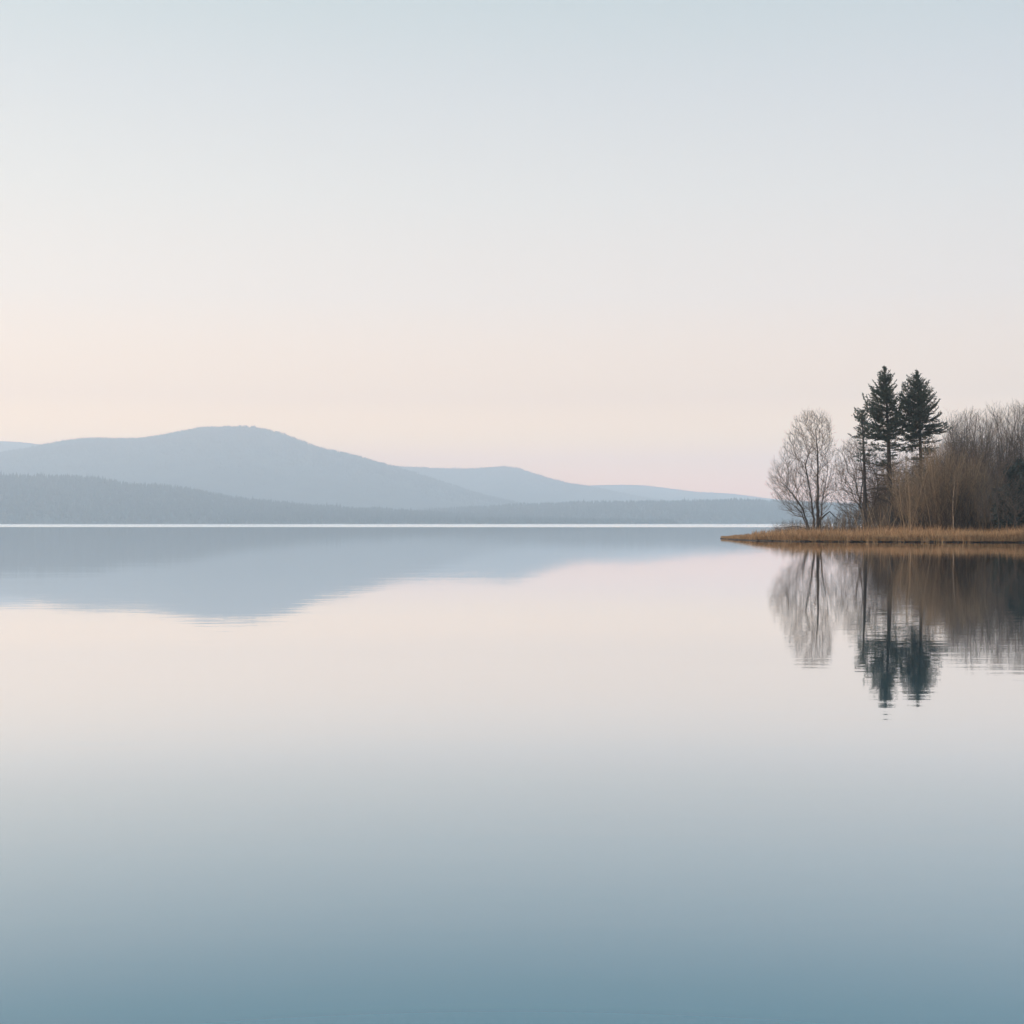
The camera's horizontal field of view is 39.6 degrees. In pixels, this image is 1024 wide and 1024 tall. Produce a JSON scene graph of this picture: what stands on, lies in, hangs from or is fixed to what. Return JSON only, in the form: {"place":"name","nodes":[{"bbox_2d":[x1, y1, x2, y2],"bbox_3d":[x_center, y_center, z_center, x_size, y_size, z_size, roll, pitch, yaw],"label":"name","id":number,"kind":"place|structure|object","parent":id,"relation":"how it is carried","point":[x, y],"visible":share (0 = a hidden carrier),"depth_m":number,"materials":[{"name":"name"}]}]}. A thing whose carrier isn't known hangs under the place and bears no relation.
{"place":"outdoors","nodes":[
{"label":"outdoors","id":0,"kind":"place"},
{"bbox_2d":[0,441,39,451],"bbox_3d":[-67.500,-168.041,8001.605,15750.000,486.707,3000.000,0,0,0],"label":"hill","id":1,"kind":"structure","parent":0,"point":[7,445],"depth_m":7914.91,"materials":[{"name":"blue"}]},
{"bbox_2d":[0,427,515,510],"bbox_3d":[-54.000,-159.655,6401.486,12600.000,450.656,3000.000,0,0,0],"label":"hill","id":2,"kind":"structure","parent":0,"point":[231,480],"depth_m":5664.78,"materials":[{"name":"blue"}]},
{"bbox_2d":[0,425,531,505],"bbox_3d":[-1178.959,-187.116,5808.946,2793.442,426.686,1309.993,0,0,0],"label":"forest","id":3,"kind":"object","parent":2,"relation":"on","point":[87,440],"visible":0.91,"depth_m":6142.48,"materials":[{"name":"plant"}]},
{"bbox_2d":[0,477,845,523],"bbox_3d":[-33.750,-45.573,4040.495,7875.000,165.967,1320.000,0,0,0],"label":"hill","id":4,"kind":"structure","parent":0,"point":[100,521],"depth_m":3452.99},
{"bbox_2d":[0,471,677,523],"bbox_3d":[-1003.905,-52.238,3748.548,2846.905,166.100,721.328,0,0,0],"label":"forest","id":5,"kind":"object","parent":4,"relation":"on","point":[269,511],"visible":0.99,"depth_m":3638.42,"materials":[{"name":"blue plant"}]},
{"bbox_2d":[0,524,1023,1023],"bbox_3d":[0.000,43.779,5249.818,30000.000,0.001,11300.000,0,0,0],"label":"water","id":6,"kind":"structure","parent":0,"point":[476,774],"depth_m":9.55,"materials":[{"name":"grey liquid"}]},
{"bbox_2d":[0,0,1023,502],"label":"sky","id":7,"kind":"structure","parent":0,"point":[581,242],"materials":[{"name":"white"}]},
{"bbox_2d":[399,467,656,503],"bbox_3d":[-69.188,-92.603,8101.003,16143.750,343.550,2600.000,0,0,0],"label":"hill","id":8,"kind":"structure","parent":0,"point":[515,490],"depth_m":7729.40,"materials":[{"name":"blue"}]},
{"bbox_2d":[392,465,669,501],"bbox_3d":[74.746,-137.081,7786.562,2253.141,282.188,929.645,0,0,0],"label":"forest","id":9,"kind":"object","parent":8,"relation":"on","point":[549,483],"visible":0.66,"depth_m":8067.86,"materials":[{"name":"blue plant"}]},
{"bbox_2d":[452,501,859,523],"bbox_3d":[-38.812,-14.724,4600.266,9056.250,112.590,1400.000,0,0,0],"label":"hill","id":10,"kind":"structure","parent":0,"point":[720,519],"depth_m":4109.90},
{"bbox_2d":[413,497,871,523],"bbox_3d":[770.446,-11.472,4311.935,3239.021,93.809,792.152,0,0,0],"label":"forest","id":11,"kind":"object","parent":10,"relation":"on","point":[611,509],"visible":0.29,"depth_m":4284.53,"materials":[{"name":"blue plant"}]},
{"bbox_2d":[589,485,855,503],"bbox_3d":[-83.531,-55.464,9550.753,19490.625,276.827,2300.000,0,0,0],"label":"hill","id":12,"kind":"structure","parent":0,"point":[666,494],"depth_m":9651.63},
{"bbox_2d":[720,538,1023,542],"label":"ground","id":13,"kind":"structure","parent":0,"point":[878,541],"depth_m":130.02,"materials":[{"name":"brown soil"}]},
{"bbox_2d":[783,518,801,530],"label":"shrub","id":14,"kind":"object","parent":13,"relation":"on","point":[792,524],"visible":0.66,"depth_m":149.00,"materials":[{"name":"plant"}]},
{"bbox_2d":[766,408,840,530],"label":"bare tree","id":15,"kind":"object","parent":13,"relation":"on","point":[816,497],"visible":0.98,"depth_m":157.74,"materials":[{"name":"grey plant"}]},
{"bbox_2d":[816,513,842,531],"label":"shrub","id":16,"kind":"object","parent":13,"relation":"on","point":[831,524],"visible":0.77,"depth_m":146.00,"materials":[{"name":"plant"}]},
{"bbox_2d":[820,510,847,528],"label":"shrub","id":17,"kind":"object","parent":13,"relation":"on","point":[844,522],"visible":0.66,"depth_m":152.89,"materials":[{"name":"plant"}]},
{"bbox_2d":[832,507,857,526],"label":"shrub","id":18,"kind":"object","parent":13,"relation":"on","point":[846,517],"visible":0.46,"depth_m":162.44,"materials":[{"name":"plant"}]},
{"bbox_2d":[834,516,861,531],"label":"shrub","id":19,"kind":"object","parent":13,"relation":"on","point":[848,524],"visible":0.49,"depth_m":154.73,"materials":[{"name":"plant"}]},
{"bbox_2d":[826,438,886,521],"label":"bare tree","id":20,"kind":"object","parent":13,"relation":"on","point":[843,470],"visible":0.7,"depth_m":171.74,"materials":[{"name":"grey plant"}]},
{"bbox_2d":[845,506,874,528],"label":"shrub","id":21,"kind":"object","parent":13,"relation":"on","point":[857,516],"visible":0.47,"depth_m":155.89,"materials":[{"name":"plant"}]},
{"bbox_2d":[840,407,889,528],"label":"conifer tree","id":22,"kind":"object","parent":13,"relation":"on","point":[863,418],"visible":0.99,"depth_m":160.92,"materials":[{"name":"green plant"}]},
{"bbox_2d":[848,501,890,530],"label":"shrub","id":23,"kind":"object","parent":13,"relation":"on","point":[870,518],"visible":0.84,"depth_m":146.41,"materials":[{"name":"plant"}]},
{"bbox_2d":[855,451,885,512],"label":"slender tree","id":24,"kind":"object","parent":13,"relation":"on","point":[875,475],"visible":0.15,"depth_m":176.37,"materials":[{"name":"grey plant"}]},
{"bbox_2d":[721,522,1023,541],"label":"reeds","id":25,"kind":"object","parent":13,"relation":"on","point":[922,534],"visible":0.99,"depth_m":132.05,"materials":[{"name":"brown plant"}]},
{"bbox_2d":[862,505,885,529],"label":"shrub","id":26,"kind":"object","parent":13,"relation":"on","point":[873,517],"visible":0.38,"depth_m":160.81,"materials":[{"name":"plant"}]},
{"bbox_2d":[860,498,897,528],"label":"shrub","id":27,"kind":"object","parent":13,"relation":"on","point":[883,515],"visible":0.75,"depth_m":149.02,"materials":[{"name":"brown plant"}]},
{"bbox_2d":[856,501,901,531],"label":"shrub","id":28,"kind":"object","parent":13,"relation":"on","point":[882,517],"visible":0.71,"depth_m":147.91,"materials":[{"name":"plant"}]},
{"bbox_2d":[851,366,915,527],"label":"conifer tree","id":29,"kind":"object","parent":13,"relation":"on","point":[884,391],"visible":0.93,"depth_m":164.68,"materials":[{"name":"green plant"}]},
{"bbox_2d":[867,502,899,530],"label":"shrub","id":30,"kind":"object","parent":13,"relation":"on","point":[884,517],"visible":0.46,"depth_m":156.47,"materials":[{"name":"brown plant"}]},
{"bbox_2d":[880,461,903,526],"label":"bare shrub","id":31,"kind":"object","parent":13,"relation":"on","point":[894,489],"visible":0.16,"depth_m":174.56,"materials":[{"name":"brown plant"}]},
{"bbox_2d":[878,462,906,524],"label":"bare shrub","id":32,"kind":"object","parent":13,"relation":"on","point":[885,499],"visible":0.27,"depth_m":173.19,"materials":[{"name":"brown plant"}]},
{"bbox_2d":[771,415,1023,532],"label":"undergrowth","id":33,"kind":"object","parent":13,"relation":"on","point":[958,521],"visible":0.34,"depth_m":146.66,"materials":[{"name":"brown plant"}]},
{"bbox_2d":[877,449,929,530],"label":"bare shrub","id":34,"kind":"object","parent":13,"relation":"on","point":[899,483],"visible":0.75,"depth_m":149.77,"materials":[{"name":"brown plant"}]},
{"bbox_2d":[890,448,928,530],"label":"bare shrub","id":35,"kind":"object","parent":13,"relation":"on","point":[912,490],"visible":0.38,"depth_m":152.78,"materials":[{"name":"brown plant"}]},
{"bbox_2d":[885,448,936,529],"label":"bare shrub","id":36,"kind":"object","parent":13,"relation":"on","point":[910,503],"visible":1,"depth_m":143.09,"materials":[{"name":"brown plant"}]},
{"bbox_2d":[900,460,924,525],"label":"bare shrub","id":37,"kind":"object","parent":13,"relation":"on","point":[906,487],"visible":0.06,"depth_m":171.00,"materials":[{"name":"brown plant"}]},
{"bbox_2d":[880,437,958,527],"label":"bare shrub","id":38,"kind":"object","parent":13,"relation":"on","point":[919,476],"visible":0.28,"depth_m":152.89,"materials":[{"name":"brown plant"}]},
{"bbox_2d":[893,369,951,528],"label":"conifer tree","id":39,"kind":"object","parent":13,"relation":"on","point":[917,409],"visible":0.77,"depth_m":167.31,"materials":[{"name":"green plant"}]},
{"bbox_2d":[917,449,934,522],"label":"bare shrub","id":40,"kind":"object","parent":13,"relation":"on","point":[925,475],"visible":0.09,"depth_m":153.26,"materials":[{"name":"brown plant"}]},
{"bbox_2d":[904,439,952,523],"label":"bare shrub","id":41,"kind":"object","parent":13,"relation":"on","point":[936,459],"visible":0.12,"depth_m":153.30,"materials":[{"name":"brown plant"}]},
{"bbox_2d":[904,437,961,527],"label":"bare shrub","id":42,"kind":"object","parent":13,"relation":"on","point":[922,482],"visible":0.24,"depth_m":151.43,"materials":[{"name":"brown plant"}]},
{"bbox_2d":[918,439,960,531],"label":"bare shrub","id":43,"kind":"object","parent":13,"relation":"on","point":[936,486],"visible":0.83,"depth_m":145.02,"materials":[{"name":"brown plant"}]},
{"bbox_2d":[911,440,969,530],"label":"bare shrub","id":44,"kind":"object","parent":13,"relation":"on","point":[929,467],"visible":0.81,"depth_m":144.87,"materials":[{"name":"brown plant"}]},
{"bbox_2d":[915,441,968,523],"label":"bare shrub","id":45,"kind":"object","parent":13,"relation":"on","point":[942,480],"visible":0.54,"depth_m":146.12,"materials":[{"name":"brown plant"}]},
{"bbox_2d":[924,461,961,529],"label":"bare shrub","id":46,"kind":"object","parent":13,"relation":"on","point":[939,491],"visible":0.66,"depth_m":145.46,"materials":[{"name":"brown plant"}]},
{"bbox_2d":[916,435,971,529],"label":"bare shrub","id":47,"kind":"object","parent":13,"relation":"on","point":[940,473],"visible":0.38,"depth_m":145.94,"materials":[{"name":"brown plant"}]},
{"bbox_2d":[939,428,962,475],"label":"slender tree","id":48,"kind":"object","parent":13,"relation":"on","point":[950,448],"visible":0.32,"depth_m":154.55,"materials":[{"name":"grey plant"}]},
{"bbox_2d":[939,419,963,460],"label":"slender tree","id":49,"kind":"object","parent":13,"relation":"on","point":[957,423],"visible":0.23,"depth_m":170.34,"materials":[{"name":"grey plant"}]},
{"bbox_2d":[941,418,961,463],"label":"slender tree","id":50,"kind":"object","parent":13,"relation":"on","point":[952,433],"visible":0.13,"depth_m":172.24,"materials":[{"name":"grey plant"}]},
{"bbox_2d":[923,446,980,529],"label":"bare shrub","id":51,"kind":"object","parent":13,"relation":"on","point":[957,486],"visible":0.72,"depth_m":144.41,"materials":[{"name":"brown plant"}]},
{"bbox_2d":[941,421,963,476],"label":"slender tree","id":52,"kind":"object","parent":13,"relation":"on","point":[951,448],"visible":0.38,"depth_m":156.04,"materials":[{"name":"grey plant"}]},
{"bbox_2d":[950,472,957,527],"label":"young birch","id":53,"kind":"object","parent":13,"relation":"on","point":[953,502],"visible":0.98,"depth_m":140.92,"materials":[{"name":"brown plant"}]},
{"bbox_2d":[941,417,968,466],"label":"slender tree","id":54,"kind":"object","parent":13,"relation":"on","point":[950,437],"visible":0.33,"depth_m":169.61,"materials":[{"name":"grey plant"}]},
{"bbox_2d":[942,413,968,463],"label":"slender tree","id":55,"kind":"object","parent":13,"relation":"on","point":[955,428],"visible":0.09,"depth_m":180.59,"materials":[{"name":"grey plant"}]},
{"bbox_2d":[941,414,978,474],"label":"slender tree","id":56,"kind":"object","parent":13,"relation":"on","point":[954,439],"visible":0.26,"depth_m":168.51,"materials":[{"name":"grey plant"}]},
{"bbox_2d":[950,432,970,465],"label":"slender tree","id":57,"kind":"object","parent":13,"relation":"on","point":[961,446],"visible":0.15,"depth_m":164.94,"materials":[{"name":"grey plant"}]},
{"bbox_2d":[933,453,988,523],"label":"bare shrub","id":58,"kind":"object","parent":13,"relation":"on","point":[968,480],"visible":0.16,"depth_m":149.06,"materials":[{"name":"brown plant"}]},
{"bbox_2d":[933,449,991,528],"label":"bare shrub","id":59,"kind":"object","parent":13,"relation":"on","point":[979,468],"visible":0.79,"depth_m":144.48,"materials":[{"name":"brown plant"}]},
{"bbox_2d":[954,411,975,467],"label":"slender tree","id":60,"kind":"object","parent":13,"relation":"on","point":[966,431],"visible":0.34,"depth_m":165.24,"materials":[{"name":"grey plant"}]},
{"bbox_2d":[944,447,989,524],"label":"bare shrub","id":61,"kind":"object","parent":13,"relation":"on","point":[968,482],"visible":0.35,"depth_m":146.48,"materials":[{"name":"brown plant"}]},
{"bbox_2d":[950,408,983,468],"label":"slender tree","id":62,"kind":"object","parent":13,"relation":"on","point":[964,436],"visible":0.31,"depth_m":162.79,"materials":[{"name":"grey plant"}]},
{"bbox_2d":[955,407,987,480],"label":"slender tree","id":63,"kind":"object","parent":13,"relation":"on","point":[971,412],"visible":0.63,"depth_m":151.60,"materials":[{"name":"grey plant"}]},
{"bbox_2d":[960,407,985,464],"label":"slender tree","id":64,"kind":"object","parent":13,"relation":"on","point":[973,429],"visible":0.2,"depth_m":175.24,"materials":[{"name":"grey plant"}]},
{"bbox_2d":[967,411,980,452],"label":"slender tree","id":65,"kind":"object","parent":13,"relation":"on","point":[974,431],"visible":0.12,"depth_m":187.15,"materials":[{"name":"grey plant"}]},
{"bbox_2d":[953,457,997,520],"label":"bare shrub","id":66,"kind":"object","parent":13,"relation":"on","point":[978,484],"visible":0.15,"depth_m":147.13,"materials":[{"name":"brown plant"}]},
{"bbox_2d":[961,472,993,531],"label":"bare shrub","id":67,"kind":"object","parent":13,"relation":"on","point":[974,494],"visible":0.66,"depth_m":143.58,"materials":[{"name":"brown plant"}]},
{"bbox_2d":[965,411,991,473],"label":"slender tree","id":68,"kind":"object","parent":13,"relation":"on","point":[974,440],"visible":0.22,"depth_m":169.78,"materials":[{"name":"grey plant"}]},
{"bbox_2d":[969,456,991,530],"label":"bare shrub","id":69,"kind":"object","parent":13,"relation":"on","point":[980,488],"visible":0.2,"depth_m":148.51,"materials":[{"name":"brown plant"}]},
{"bbox_2d":[960,414,1000,472],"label":"slender tree","id":70,"kind":"object","parent":13,"relation":"on","point":[976,442],"visible":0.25,"depth_m":169.25,"materials":[{"name":"grey plant"}]},
{"bbox_2d":[967,420,995,475],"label":"slender tree","id":71,"kind":"object","parent":13,"relation":"on","point":[986,446],"visible":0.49,"depth_m":160.57,"materials":[{"name":"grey plant"}]},
{"bbox_2d":[968,408,998,462],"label":"slender tree","id":72,"kind":"object","parent":13,"relation":"on","point":[978,417],"visible":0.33,"depth_m":171.44,"materials":[{"name":"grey plant"}]},
{"bbox_2d":[974,411,992,455],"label":"slender tree","id":73,"kind":"object","parent":13,"relation":"on","point":[981,427],"visible":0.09,"depth_m":190.74,"materials":[{"name":"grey plant"}]},
{"bbox_2d":[973,418,995,468],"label":"slender tree","id":74,"kind":"object","parent":13,"relation":"on","point":[986,440],"visible":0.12,"depth_m":173.61,"materials":[{"name":"grey plant"}]},
{"bbox_2d":[973,430,996,475],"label":"slender tree","id":75,"kind":"object","parent":13,"relation":"on","point":[985,450],"visible":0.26,"depth_m":170.82,"materials":[{"name":"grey plant"}]},
{"bbox_2d":[972,408,998,472],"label":"slender tree","id":76,"kind":"object","parent":13,"relation":"on","point":[988,431],"visible":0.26,"depth_m":172.24,"materials":[{"name":"grey plant"}]},
{"bbox_2d":[981,423,997,479],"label":"slender tree","id":77,"kind":"object","parent":13,"relation":"on","point":[989,450],"visible":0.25,"depth_m":165.79,"materials":[{"name":"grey plant"}]},
{"bbox_2d":[965,459,1016,530],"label":"bare shrub","id":78,"kind":"object","parent":13,"relation":"on","point":[985,496],"visible":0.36,"depth_m":145.36,"materials":[{"name":"brown plant"}]},
{"bbox_2d":[983,411,1022,485],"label":"slender tree","id":79,"kind":"object","parent":13,"relation":"on","point":[999,456],"visible":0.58,"depth_m":152.86,"materials":[{"name":"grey plant"}]},
{"bbox_2d":[985,402,1020,478],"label":"slender tree","id":80,"kind":"object","parent":13,"relation":"on","point":[1001,435],"visible":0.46,"depth_m":161.95,"materials":[{"name":"grey plant"}]},
{"bbox_2d":[987,406,1019,491],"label":"slender tree","id":81,"kind":"object","parent":13,"relation":"on","point":[996,440],"visible":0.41,"depth_m":155.91,"materials":[{"name":"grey plant"}]},
{"bbox_2d":[993,409,1016,479],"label":"slender tree","id":82,"kind":"object","parent":13,"relation":"on","point":[1007,437],"visible":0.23,"depth_m":170.83,"materials":[{"name":"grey plant"}]},
{"bbox_2d":[990,486,1021,531],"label":"evergreen bush","id":83,"kind":"object","parent":13,"relation":"on","point":[1002,522],"visible":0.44,"depth_m":138.30,"materials":[{"name":"green plant"}]},
{"bbox_2d":[992,408,1019,481],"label":"slender tree","id":84,"kind":"object","parent":13,"relation":"on","point":[1002,442],"visible":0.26,"depth_m":163.12,"materials":[{"name":"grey plant"}]},
{"bbox_2d":[993,404,1023,472],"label":"slender tree","id":85,"kind":"object","parent":13,"relation":"on","point":[1010,445],"visible":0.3,"depth_m":169.52,"materials":[{"name":"grey plant"}]},
{"bbox_2d":[994,466,1023,527],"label":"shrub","id":86,"kind":"object","parent":13,"relation":"on","point":[1010,496],"visible":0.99,"depth_m":132.67,"materials":[{"name":"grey plant"}]},
{"bbox_2d":[999,411,1018,462],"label":"slender tree","id":87,"kind":"object","parent":13,"relation":"on","point":[1007,435],"visible":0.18,"depth_m":171.26,"materials":[{"name":"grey plant"}]},
{"bbox_2d":[999,475,1023,529],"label":"evergreen bush","id":88,"kind":"object","parent":13,"relation":"on","point":[1019,492],"visible":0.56,"depth_m":138.94,"materials":[{"name":"green plant"}]},
{"bbox_2d":[999,403,1023,471],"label":"slender tree","id":89,"kind":"object","parent":13,"relation":"on","point":[1018,433],"visible":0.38,"depth_m":167.76,"materials":[{"name":"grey plant"}]},
{"bbox_2d":[999,403,1023,454],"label":"slender tree","id":90,"kind":"object","parent":13,"relation":"on","point":[1009,417],"visible":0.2,"depth_m":182.39,"materials":[{"name":"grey plant"}]},
{"bbox_2d":[1001,456,1023,489],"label":"evergreen bush","id":91,"kind":"object","parent":13,"relation":"on","point":[1012,466],"visible":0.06,"depth_m":152.50,"materials":[{"name":"green plant"}]},
{"bbox_2d":[1001,409,1023,456],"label":"slender tree","id":92,"kind":"object","parent":13,"relation":"on","point":[1018,434],"visible":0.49,"depth_m":166.41,"materials":[{"name":"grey plant"}]},
{"bbox_2d":[1004,404,1023,456],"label":"slender tree","id":93,"kind":"object","parent":13,"relation":"on","point":[1013,427],"visible":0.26,"depth_m":169.81,"materials":[{"name":"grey plant"}]},
{"bbox_2d":[1005,398,1023,456],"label":"slender tree","id":94,"kind":"object","parent":13,"relation":"on","point":[1016,422],"visible":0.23,"depth_m":174.20,"materials":[{"name":"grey plant"}]},
{"bbox_2d":[1006,460,1023,488],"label":"evergreen bush","id":95,"kind":"object","parent":13,"relation":"on","point":[1011,473],"visible":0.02,"depth_m":147.67,"materials":[{"name":"green plant"}]},
{"bbox_2d":[1009,398,1023,464],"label":"slender tree","id":96,"kind":"object","parent":13,"relation":"on","point":[1015,436],"visible":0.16,"depth_m":175.48,"materials":[{"name":"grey plant"}]},
{"bbox_2d":[1014,461,1023,506],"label":"evergreen bush","id":97,"kind":"object","parent":13,"relation":"on","point":[1021,466],"visible":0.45,"depth_m":141.09,"materials":[{"name":"green plant"}]},
{"bbox_2d":[1014,404,1023,449],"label":"slender tree","id":98,"kind":"object","parent":13,"relation":"on","point":[1021,422],"visible":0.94,"depth_m":166.98,"materials":[{"name":"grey plant"}]}
]}

